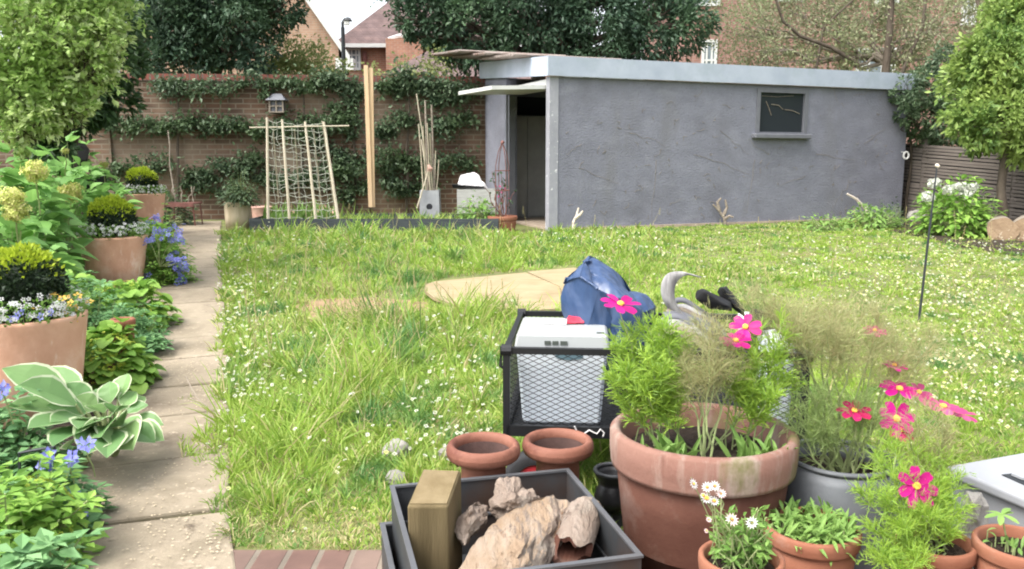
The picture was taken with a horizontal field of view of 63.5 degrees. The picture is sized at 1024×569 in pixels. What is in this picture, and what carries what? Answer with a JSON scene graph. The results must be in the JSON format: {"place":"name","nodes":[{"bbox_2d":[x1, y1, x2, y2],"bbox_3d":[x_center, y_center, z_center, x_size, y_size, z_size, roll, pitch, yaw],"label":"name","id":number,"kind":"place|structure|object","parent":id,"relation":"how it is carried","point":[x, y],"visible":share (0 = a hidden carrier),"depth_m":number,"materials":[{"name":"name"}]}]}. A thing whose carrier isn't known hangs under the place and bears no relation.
{"place":"outdoors","nodes":[
{"label":"outdoors","id":0,"kind":"place"},
{"bbox_2d":[3,227,174,495],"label":"border soil","id":1,"kind":"structure","parent":0,"point":[68,424],"depth_m":4.30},
{"bbox_2d":[0,307,87,430],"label":"terracotta pot","id":2,"kind":"object","parent":1,"relation":"on","point":[58,342],"visible":0.41,"depth_m":4.24,"materials":[{"name":"ceramic"}]},
{"bbox_2d":[0,241,70,322],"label":"box ball","id":3,"kind":"object","parent":2,"relation":"in","point":[33,273],"visible":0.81,"depth_m":4.29,"materials":[{"name":"green plant"}]},
{"bbox_2d":[0,285,95,326],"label":"bedding flowers","id":4,"kind":"object","parent":2,"relation":"in","point":[58,304],"visible":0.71,"depth_m":4.26,"materials":[{"name":"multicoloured plant"}]},
{"bbox_2d":[0,385,93,490],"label":"geranium","id":5,"kind":"object","parent":1,"relation":"on","point":[14,440],"visible":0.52,"depth_m":3.60,"materials":[{"name":"green plant"}]},
{"bbox_2d":[0,186,96,306],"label":"hydrangea","id":6,"kind":"object","parent":1,"relation":"on","point":[12,225],"visible":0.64,"depth_m":5.50,"materials":[{"name":"green plant"}]},
{"bbox_2d":[0,142,98,288],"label":"hydrangea","id":7,"kind":"object","parent":1,"relation":"on","point":[26,174],"visible":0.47,"depth_m":6.98,"materials":[{"name":"green plant"}]},
{"bbox_2d":[0,450,109,568],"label":"lady mantle","id":8,"kind":"object","parent":1,"relation":"on","point":[31,512],"visible":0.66,"depth_m":2.88,"materials":[{"name":"green plant"}]},
{"bbox_2d":[0,527,113,568],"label":"geranium","id":9,"kind":"object","parent":1,"relation":"on","point":[24,555],"visible":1,"depth_m":2.57,"materials":[{"name":"green plant"}]},
{"bbox_2d":[0,455,118,532],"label":"geranium","id":10,"kind":"object","parent":1,"relation":"on","point":[91,517],"visible":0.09,"depth_m":3.19,"materials":[{"name":"green plant"}]},
{"bbox_2d":[0,379,96,484],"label":"blue blooms","id":11,"kind":"object","parent":10,"relation":"on","point":[3,383],"visible":0.69,"depth_m":3.07,"materials":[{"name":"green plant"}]},
{"bbox_2d":[0,139,123,242],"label":"hydrangea","id":12,"kind":"object","parent":1,"relation":"on","point":[88,162],"visible":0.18,"depth_m":10.87,"materials":[{"name":"green plant"}]},
{"bbox_2d":[0,0,151,215],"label":"variegated shrub","id":13,"kind":"object","parent":1,"relation":"on","point":[64,50],"visible":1,"depth_m":7.26,"materials":[{"name":"green plant"}]},
{"bbox_2d":[4,0,158,213],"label":"laurel shrub","id":14,"kind":"object","parent":1,"relation":"on","point":[106,115],"visible":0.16,"depth_m":10.10,"materials":[{"name":"green plant"}]},
{"bbox_2d":[0,131,163,267],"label":"hydrangea","id":15,"kind":"object","parent":1,"relation":"on","point":[77,189],"visible":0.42,"depth_m":9.13,"materials":[{"name":"green plant"}]},
{"bbox_2d":[64,270,147,329],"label":"geranium","id":16,"kind":"object","parent":1,"relation":"on","point":[93,317],"visible":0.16,"depth_m":5.78,"materials":[{"name":"green plant"}]},
{"bbox_2d":[77,234,147,292],"bbox_3d":[-3.740,-0.203,7.789,0.600,0.521,0.600,0,9,0],"label":"terracotta pot","id":17,"kind":"object","parent":1,"relation":"on","point":[117,257],"visible":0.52,"depth_m":7.57,"materials":[{"name":"ceramic"}]},
{"bbox_2d":[73,221,150,240],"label":"bedding flowers","id":18,"kind":"object","parent":17,"relation":"in","point":[138,231],"visible":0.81,"depth_m":7.57,"materials":[{"name":"white plant"}]},
{"bbox_2d":[86,193,138,237],"bbox_3d":[-3.735,-0.629,7.723,0.455,0.462,0.468,0,9,0],"label":"box ball","id":19,"kind":"object","parent":17,"relation":"in","point":[107,210],"visible":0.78,"depth_m":7.61,"materials":[{"name":"green plant"}]},
{"bbox_2d":[83,316,166,394],"bbox_3d":[-2.437,0.462,4.974,0.625,0.550,0.644,0,9,0],"label":"lady mantle","id":20,"kind":"object","parent":1,"relation":"on","point":[102,335],"visible":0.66,"depth_m":4.87,"materials":[{"name":"green plant"}]},
{"bbox_2d":[92,303,174,356],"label":"geranium","id":21,"kind":"object","parent":1,"relation":"on","point":[155,339],"visible":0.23,"depth_m":5.68,"materials":[{"name":"green plant"}]},
{"bbox_2d":[90,277,182,332],"bbox_3d":[-2.937,0.188,6.402,0.761,0.482,0.766,0,9,0],"label":"lady mantle","id":22,"kind":"object","parent":1,"relation":"on","point":[131,292],"visible":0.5,"depth_m":6.31,"materials":[{"name":"green plant"}]},
{"bbox_2d":[120,193,165,234],"bbox_3d":[-5.197,-0.992,11.669,0.600,0.588,0.600,0,9,0],"label":"terracotta pot","id":23,"kind":"object","parent":1,"relation":"on","point":[152,204],"visible":0.46,"depth_m":11.45,"materials":[{"name":"ceramic"}]},
{"bbox_2d":[125,166,158,193],"bbox_3d":[-5.189,-1.449,11.597,0.468,0.457,0.461,0,9,0],"label":"box ball","id":24,"kind":"object","parent":23,"relation":"in","point":[142,176],"visible":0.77,"depth_m":11.49,"materials":[{"name":"green plant"}]},
{"bbox_2d":[143,213,189,271],"bbox_3d":[-3.246,-0.389,7.735,0.448,0.566,0.197,0,9,0],"label":"delphinium","id":25,"kind":"object","parent":1,"relation":"on","point":[181,237],"visible":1,"depth_m":7.74,"materials":[{"name":"blue plant"}]},
{"bbox_2d":[141,203,200,288],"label":"geranium","id":26,"kind":"object","parent":1,"relation":"on","point":[165,275],"visible":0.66,"depth_m":7.97,"materials":[{"name":"green plant"}]},
{"bbox_2d":[75,221,235,568],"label":"path","id":27,"kind":"structure","parent":0,"point":[192,301],"depth_m":3.80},
{"bbox_2d":[2,362,163,457],"bbox_3d":[-1.965,0.606,3.729,0.739,0.462,0.756,0,9,0],"label":"hosta","id":28,"kind":"object","parent":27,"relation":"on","point":[65,394],"visible":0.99,"depth_m":3.71,"materials":[{"name":"plant"}]},
{"bbox_2d":[88,340,233,568],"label":"fallen petals","id":29,"kind":"object","parent":27,"relation":"on","point":[176,485],"visible":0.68,"depth_m":3.34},
{"bbox_2d":[0,0,644,79],"label":"sky","id":30,"kind":"structure","parent":0,"point":[333,12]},
{"bbox_2d":[72,206,1023,549],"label":"ground","id":31,"kind":"structure","parent":0,"point":[954,357],"depth_m":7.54,"materials":[{"name":"plant"}]},
{"bbox_2d":[92,66,265,219],"bbox_3d":[-5.780,-2.430,14.310,3.057,2.643,0.790,-1,9,-6],"label":"espalier shrub","id":32,"kind":"object","parent":31,"relation":"on","point":[163,126],"visible":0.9,"depth_m":14.29,"materials":[{"name":"green plant"}]},
{"bbox_2d":[125,0,309,74],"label":"evergreen tree","id":33,"kind":"object","parent":31,"relation":"on","point":[190,35],"visible":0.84,"depth_m":15.95,"materials":[{"name":"green plant"}]},
{"bbox_2d":[223,202,250,229],"bbox_3d":[-4.175,-1.047,12.582,0.390,0.422,0.390,0,9,0],"label":"stone planter","id":34,"kind":"object","parent":31,"relation":"on","point":[241,214],"visible":0.77,"depth_m":12.43,"materials":[{"name":"stone"}]},
{"bbox_2d":[215,168,263,208],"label":"potted shrub","id":35,"kind":"object","parent":34,"relation":"in","point":[240,195],"visible":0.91,"depth_m":12.44,"materials":[{"name":"green plant"}]},
{"bbox_2d":[121,0,355,74],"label":"brick house","id":36,"kind":"structure","parent":31,"relation":"on","point":[317,23],"depth_m":26.09,"materials":[{"name":"brick"}]},
{"bbox_2d":[0,73,485,219],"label":"garden wall","id":37,"kind":"structure","parent":31,"relation":"on","point":[192,148],"depth_m":14.62,"materials":[{"name":"brick"}]},
{"bbox_2d":[231,59,366,207],"bbox_3d":[-3.654,-2.528,14.543,2.462,2.764,0.788,0,9,0],"label":"espalier shrub","id":38,"kind":"object","parent":31,"relation":"on","point":[330,78],"visible":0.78,"depth_m":14.43,"materials":[{"name":"green plant"}]},
{"bbox_2d":[254,29,354,74],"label":"light shrub","id":39,"kind":"object","parent":31,"relation":"on","point":[300,66],"visible":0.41,"depth_m":17.21,"materials":[{"name":"green plant"}]},
{"bbox_2d":[313,75,380,213],"bbox_3d":[-2.913,-2.415,14.619,1.248,2.517,0.638,-2,9,-16],"label":"espalier shrub","id":40,"kind":"object","parent":31,"relation":"on","point":[350,190],"visible":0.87,"depth_m":14.56,"materials":[{"name":"green plant"}]},
{"bbox_2d":[296,298,427,322],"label":"bare soil","id":41,"kind":"structure","parent":31,"relation":"on","point":[321,303],"depth_m":7.20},
{"bbox_2d":[249,214,499,232],"bbox_3d":[-2.014,-0.920,12.643,3.634,0.252,1.185,0,9,0],"label":"raised bed","id":42,"kind":"object","parent":31,"relation":"on","point":[255,222],"visible":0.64,"depth_m":12.05,"materials":[{"name":"wood"}]},
{"bbox_2d":[249,117,348,218],"bbox_3d":[-3.163,-1.753,12.468,1.486,1.507,0.936,0,9,0],"label":"netting frame","id":43,"kind":"object","parent":42,"relation":"on","point":[330,173],"visible":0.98,"depth_m":12.25,"materials":[{"name":"brown wood"}]},
{"bbox_2d":[263,198,343,218],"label":"bean plant","id":44,"kind":"object","parent":42,"relation":"on","point":[276,213],"visible":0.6,"depth_m":12.47,"materials":[{"name":"green plant"}]},
{"bbox_2d":[364,65,372,206],"bbox_3d":[-2.191,-2.246,12.601,0.080,2.130,0.040,0,9,0],"label":"pine batten","id":45,"kind":"object","parent":42,"relation":"on","point":[368,139],"visible":1,"depth_m":12.58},
{"bbox_2d":[369,68,374,206],"bbox_3d":[-2.139,-2.232,12.633,0.083,2.096,0.040,0,9,0],"label":"pine batten","id":46,"kind":"object","parent":42,"relation":"on","point":[371,98],"visible":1,"depth_m":12.59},
{"bbox_2d":[279,207,465,218],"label":"bed weeds","id":47,"kind":"object","parent":42,"relation":"on","point":[422,216],"visible":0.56,"depth_m":12.55,"materials":[{"name":"green plant"}]},
{"bbox_2d":[357,44,458,75],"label":"light shrub","id":48,"kind":"object","parent":31,"relation":"on","point":[437,68],"visible":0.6,"depth_m":15.91,"materials":[{"name":"green plant"}]},
{"bbox_2d":[364,53,482,213],"bbox_3d":[-1.566,-2.620,14.660,2.139,2.908,0.808,0,9,0],"label":"espalier shrub","id":49,"kind":"object","parent":31,"relation":"on","point":[401,87],"visible":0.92,"depth_m":14.64,"materials":[{"name":"green plant"}]},
{"bbox_2d":[419,190,440,217],"bbox_3d":[-1.315,-1.234,13.316,0.330,0.570,0.330,0,9,0],"label":"cement pot","id":50,"kind":"object","parent":31,"relation":"on","point":[430,200],"visible":0.66,"depth_m":13.15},
{"bbox_2d":[339,1,564,76],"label":"brick house","id":51,"kind":"structure","parent":31,"relation":"on","point":[370,38],"depth_m":32.00,"materials":[{"name":"tile"}]},
{"bbox_2d":[457,188,496,213],"bbox_3d":[-0.564,-1.262,13.413,0.621,0.576,0.500,0,9,0],"label":"slatted crate","id":52,"kind":"object","parent":31,"relation":"on","point":[463,194],"visible":0.44,"depth_m":13.14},
{"bbox_2d":[425,272,560,310],"bbox_3d":[-0.182,0.057,7.521,1.241,0.120,1.592,0,9,0],"label":"plywood sheet","id":53,"kind":"object","parent":31,"relation":"on","point":[532,288],"visible":0.56,"depth_m":7.50,"materials":[{"name":"wood"}]},
{"bbox_2d":[370,0,724,79],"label":"evergreen tree","id":54,"kind":"object","parent":31,"relation":"on","point":[566,27],"visible":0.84,"depth_m":16.04,"materials":[{"name":"green plant"}]},
{"bbox_2d":[528,268,576,292],"bbox_3d":[0.577,0.012,7.707,0.833,0.124,1.654,0,9,0],"label":"plywood sheet","id":55,"kind":"object","parent":31,"relation":"on","point":[555,276],"visible":0.3,"depth_m":8.15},
{"bbox_2d":[522,428,593,478],"bbox_3d":[0.167,0.764,3.039,0.262,0.414,0.262,0,9,0],"label":"clay urn","id":56,"kind":"object","parent":31,"relation":"on","point":[553,448],"visible":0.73,"depth_m":2.97,"materials":[{"name":"ceramic"}]},
{"bbox_2d":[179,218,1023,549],"bbox_3d":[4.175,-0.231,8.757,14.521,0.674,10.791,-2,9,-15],"label":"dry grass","id":57,"kind":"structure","parent":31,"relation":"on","point":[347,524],"depth_m":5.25,"materials":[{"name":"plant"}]},
{"bbox_2d":[593,462,622,527],"bbox_3d":[0.390,0.827,3.199,0.155,0.242,0.155,0,9,0],"label":"black urn","id":58,"kind":"object","parent":31,"relation":"on","point":[607,494],"visible":0.48,"depth_m":3.15,"materials":[{"name":"ceramic"}]},
{"bbox_2d":[206,221,1023,531],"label":"clover flowers","id":59,"kind":"object","parent":31,"relation":"on","point":[662,303],"visible":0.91,"depth_m":5.70,"materials":[{"name":"plant"}]},
{"bbox_2d":[218,223,1023,509],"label":"yellow clover","id":60,"kind":"object","parent":31,"relation":"on","point":[839,310],"visible":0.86,"depth_m":6.81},
{"bbox_2d":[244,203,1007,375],"bbox_3d":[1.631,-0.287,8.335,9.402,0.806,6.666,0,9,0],"label":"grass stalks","id":61,"kind":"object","parent":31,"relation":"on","point":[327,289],"depth_m":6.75,"materials":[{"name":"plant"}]},
{"bbox_2d":[499,309,812,473],"bbox_3d":[0.585,0.526,3.707,1.233,0.684,0.950,1,9,5],"label":"garden cart","id":62,"kind":"object","parent":31,"relation":"on","point":[514,424],"visible":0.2,"depth_m":3.32,"materials":[{"name":"black metal"}]},
{"bbox_2d":[515,317,609,424],"bbox_3d":[0.218,0.364,3.557,0.385,0.389,0.388,1,9,5],"label":"storage box","id":63,"kind":"object","parent":62,"relation":"on","point":[534,332],"visible":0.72,"depth_m":3.39,"materials":[{"name":"plastic"}]},
{"bbox_2d":[561,256,655,372],"bbox_3d":[0.455,0.137,3.738,0.367,0.539,0.509,4,10,24],"label":"tarpaulin bag","id":64,"kind":"object","parent":62,"relation":"on","point":[589,282],"visible":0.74,"depth_m":3.56,"materials":[{"name":"plastic"}]},
{"bbox_2d":[659,271,725,364],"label":"webbing straps","id":65,"kind":"object","parent":62,"relation":"on","point":[668,285],"visible":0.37,"depth_m":3.56,"materials":[{"name":"fabric"}]},
{"bbox_2d":[695,289,731,310],"bbox_3d":[0.874,0.068,3.574,0.144,0.099,0.139,6,11,35],"label":"garden boot","id":66,"kind":"object","parent":62,"relation":"on","point":[716,301],"visible":0.99,"depth_m":3.54,"materials":[{"name":"black rubber"}]},
{"bbox_2d":[458,55,914,230],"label":"garage","id":67,"kind":"structure","parent":31,"relation":"on","point":[625,147],"depth_m":13.36,"materials":[{"name":"grey paint"}]},
{"bbox_2d":[458,85,545,94],"bbox_3d":[-0.064,-3.015,12.844,1.110,0.120,1.540,-3,9,-21],"label":"garage door","id":68,"kind":"structure","parent":67,"relation":"in","point":[506,89],"depth_m":12.46,"materials":[{"name":"white paint"}]},
{"bbox_2d":[517,116,545,217],"bbox_3d":[0.423,-2.125,14.951,1.300,1.800,0.300,-3,9,-21],"label":"storage cupboard","id":69,"kind":"object","parent":67,"relation":"on","point":[531,160],"visible":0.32,"depth_m":14.76,"materials":[{"name":"black"}]},
{"bbox_2d":[751,88,810,138],"bbox_3d":[4.464,-2.825,13.672,1.147,0.814,0.170,-3,9,-21],"label":"window","id":70,"kind":"structure","parent":67,"relation":"in","point":[781,113],"depth_m":13.71,"materials":[{"name":"grey glass"}]},
{"bbox_2d":[644,0,985,146],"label":"brick house","id":71,"kind":"structure","parent":31,"relation":"on","point":[709,56],"depth_m":27.09,"materials":[{"name":"tile"}]},
{"bbox_2d":[698,0,989,89],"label":"thin tree","id":72,"kind":"object","parent":31,"relation":"on","point":[886,57],"visible":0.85,"depth_m":18.24,"materials":[{"name":"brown plant"}]},
{"bbox_2d":[834,202,905,230],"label":"leafy shrub","id":73,"kind":"object","parent":31,"relation":"on","point":[882,222],"visible":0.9,"depth_m":12.72,"materials":[{"name":"green plant"}]},
{"bbox_2d":[891,217,1023,254],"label":"flower bed","id":74,"kind":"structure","parent":31,"relation":"on","point":[997,244],"depth_m":10.87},
{"bbox_2d":[887,40,971,216],"bbox_3d":[7.460,-2.796,14.869,2.266,3.197,1.322,-5,10,-28],"label":"laurel tree","id":75,"kind":"object","parent":74,"relation":"on","point":[912,104],"visible":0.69,"depth_m":14.68,"materials":[{"name":"green plant"}]},
{"bbox_2d":[904,173,1007,238],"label":"white hydrangea","id":76,"kind":"object","parent":74,"relation":"on","point":[965,190],"visible":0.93,"depth_m":11.44,"materials":[{"name":"green plant"}]},
{"bbox_2d":[925,0,1023,216],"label":"laurel tree","id":77,"kind":"object","parent":74,"relation":"on","point":[985,70],"visible":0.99,"depth_m":11.66,"materials":[{"name":"green plant"}]},
{"bbox_2d":[985,215,1019,239],"bbox_3d":[6.670,-0.751,11.264,0.385,0.356,0.559,4,10,26],"label":"rock","id":78,"kind":"object","parent":74,"relation":"on","point":[1004,227],"visible":0.79,"depth_m":11.02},
{"bbox_2d":[901,139,1023,220],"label":"slat fence","id":79,"kind":"object","parent":31,"relation":"on","point":[926,157],"visible":0.35,"depth_m":14.15,"materials":[{"name":"wood"}]},
{"bbox_2d":[946,453,1023,531],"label":"resin storage box","id":80,"kind":"object","parent":31,"relation":"on","point":[998,483],"visible":0.46,"depth_m":2.92,"materials":[{"name":"plastic"}]},
{"bbox_2d":[233,550,973,568],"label":"patio","id":81,"kind":"structure","parent":0,"point":[307,559],"depth_m":2.94,"materials":[{"name":"brick"}]},
{"bbox_2d":[446,432,520,477],"bbox_3d":[-0.102,0.770,2.966,0.265,0.424,0.265,0,9,0],"label":"terracotta pot","id":82,"kind":"object","parent":81,"relation":"on","point":[474,454],"visible":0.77,"depth_m":2.89,"materials":[{"name":"ceramic"}]},
{"bbox_2d":[380,511,606,568],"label":"steel box","id":83,"kind":"object","parent":81,"relation":"on","point":[387,545],"visible":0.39,"depth_m":2.73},
{"bbox_2d":[390,468,643,568],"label":"steel box","id":84,"kind":"object","parent":83,"relation":"on","point":[618,547],"visible":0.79,"depth_m":2.68,"materials":[{"name":"metal"}]},
{"bbox_2d":[408,470,461,568],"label":"post offcut","id":85,"kind":"object","parent":84,"relation":"in","point":[434,510],"visible":0.95,"depth_m":2.43,"materials":[{"name":"wood"}]},
{"bbox_2d":[454,502,487,545],"bbox_3d":[-0.127,0.740,2.557,0.091,0.139,0.229,4,10,25],"label":"bark chunk","id":86,"kind":"object","parent":84,"relation":"in","point":[472,520],"visible":1,"depth_m":2.50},
{"bbox_2d":[488,476,539,519],"bbox_3d":[0.017,0.736,2.720,0.186,0.193,0.267,0,9,0],"label":"bark log","id":87,"kind":"object","parent":84,"relation":"in","point":[511,493],"visible":0.7,"depth_m":2.64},
{"bbox_2d":[459,495,569,568],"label":"split log","id":88,"kind":"object","parent":84,"relation":"in","point":[525,535],"visible":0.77,"depth_m":2.39,"materials":[{"name":"brown wood"}]},
{"bbox_2d":[552,496,600,562],"bbox_3d":[0.197,0.760,2.507,0.120,0.117,0.326,2,9,14],"label":"hollow log","id":89,"kind":"object","parent":84,"relation":"in","point":[576,533],"visible":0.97,"depth_m":2.46,"materials":[{"name":"brown wood"}]},
{"bbox_2d":[610,402,799,568],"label":"terracotta pot","id":90,"kind":"object","parent":81,"relation":"on","point":[666,523],"visible":0.76,"depth_m":2.51,"materials":[{"name":"ceramic"}]},
{"bbox_2d":[600,294,660,426],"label":"cosmos flower","id":91,"kind":"object","parent":90,"relation":"on","point":[620,306],"visible":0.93,"depth_m":2.64,"materials":[{"name":"pink plant"}]},
{"bbox_2d":[597,309,701,449],"bbox_3d":[0.441,0.308,2.651,0.315,0.481,0.370,4,9,22],"label":"cosmos plant","id":92,"kind":"object","parent":90,"relation":"on","point":[652,391],"visible":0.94,"depth_m":2.62,"materials":[{"name":"green plant"}]},
{"bbox_2d":[667,295,767,456],"bbox_3d":[0.614,0.291,2.607,0.370,0.528,0.285,0,9,0],"label":"fennel","id":93,"kind":"object","parent":90,"relation":"on","point":[716,339],"visible":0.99,"depth_m":2.57,"materials":[{"name":"green plant"}]},
{"bbox_2d":[640,422,796,478],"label":"grass weeds","id":94,"kind":"object","parent":90,"relation":"in","point":[666,444],"depth_m":2.58,"materials":[{"name":"green plant"}]},
{"bbox_2d":[729,314,761,449],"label":"cosmos flower","id":95,"kind":"object","parent":90,"relation":"on","point":[751,327],"visible":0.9,"depth_m":2.64,"materials":[{"name":"pink plant"}]},
{"bbox_2d":[715,303,811,447],"bbox_3d":[0.783,0.300,2.659,0.315,0.494,0.271,6,10,33],"label":"cosmos plant","id":96,"kind":"object","parent":90,"relation":"on","point":[752,395],"visible":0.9,"depth_m":2.62,"materials":[{"name":"green plant"}]},
{"bbox_2d":[698,539,785,568],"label":"pot","id":97,"kind":"object","parent":81,"relation":"on","point":[706,560],"visible":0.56,"depth_m":2.07,"materials":[{"name":"ceramic"}]},
{"bbox_2d":[690,479,785,568],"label":"daisy plant","id":98,"kind":"object","parent":97,"relation":"in","point":[744,550],"visible":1,"depth_m":2.02,"materials":[{"name":"green plant"}]},
{"bbox_2d":[763,506,861,568],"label":"pot","id":99,"kind":"object","parent":81,"relation":"on","point":[811,556],"visible":0.52,"depth_m":2.36,"materials":[{"name":"ceramic"}]},
{"bbox_2d":[765,495,865,565],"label":"seedlings","id":100,"kind":"object","parent":99,"relation":"in","point":[817,530],"visible":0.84,"depth_m":2.42,"materials":[{"name":"green plant"}]},
{"bbox_2d":[784,438,906,568],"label":"galvanised tub","id":101,"kind":"object","parent":81,"relation":"on","point":[811,480],"visible":0.38,"depth_m":2.62,"materials":[{"name":"metal"}]},
{"bbox_2d":[774,367,891,473],"bbox_3d":[1.035,0.449,2.674,0.404,0.405,0.253,0,9,0],"label":"green fennel","id":102,"kind":"object","parent":101,"relation":"on","point":[821,438],"visible":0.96,"depth_m":2.65,"materials":[{"name":"green plant"}]},
{"bbox_2d":[728,276,952,472],"bbox_3d":[1.092,0.300,2.717,0.812,0.686,0.376,-1,9,-7],"label":"fennel","id":103,"kind":"object","parent":101,"relation":"on","point":[822,331],"visible":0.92,"depth_m":2.71,"materials":[{"name":"green plant"}]},
{"bbox_2d":[872,401,916,472],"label":"cosmos flower","id":104,"kind":"object","parent":101,"relation":"in","point":[902,408],"visible":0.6,"depth_m":2.63,"materials":[{"name":"pink plant"}]},
{"bbox_2d":[892,526,977,568],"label":"pot","id":105,"kind":"object","parent":81,"relation":"on","point":[961,554],"visible":0.42,"depth_m":2.33,"materials":[{"name":"ceramic"}]},
{"bbox_2d":[844,424,980,568],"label":"cosmos plant","id":106,"kind":"object","parent":105,"relation":"in","point":[905,525],"visible":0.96,"depth_m":2.35,"materials":[{"name":"green plant"}]},
{"bbox_2d":[898,466,937,547],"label":"cosmos flower","id":107,"kind":"object","parent":105,"relation":"in","point":[925,479],"visible":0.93,"depth_m":2.35,"materials":[{"name":"pink plant"}]},
{"bbox_2d":[886,384,966,522],"bbox_3d":[1.242,0.528,2.482,0.242,0.462,0.167,-2,9,-11],"label":"bronze fennel stem","id":108,"kind":"object","parent":105,"relation":"on","point":[943,434],"visible":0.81,"depth_m":2.47,"materials":[{"name":"green plant"}]},
{"bbox_2d":[960,491,988,538],"bbox_3d":[1.572,0.845,2.794,0.088,0.306,0.243,8,11,41],"label":"pale stone","id":109,"kind":"object","parent":81,"relation":"on","point":[978,499],"visible":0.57,"depth_m":2.73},
{"bbox_2d":[971,524,1023,568],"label":"pot","id":110,"kind":"object","parent":81,"relation":"on","point":[992,557],"visible":0.88,"depth_m":2.34,"materials":[{"name":"ceramic"}]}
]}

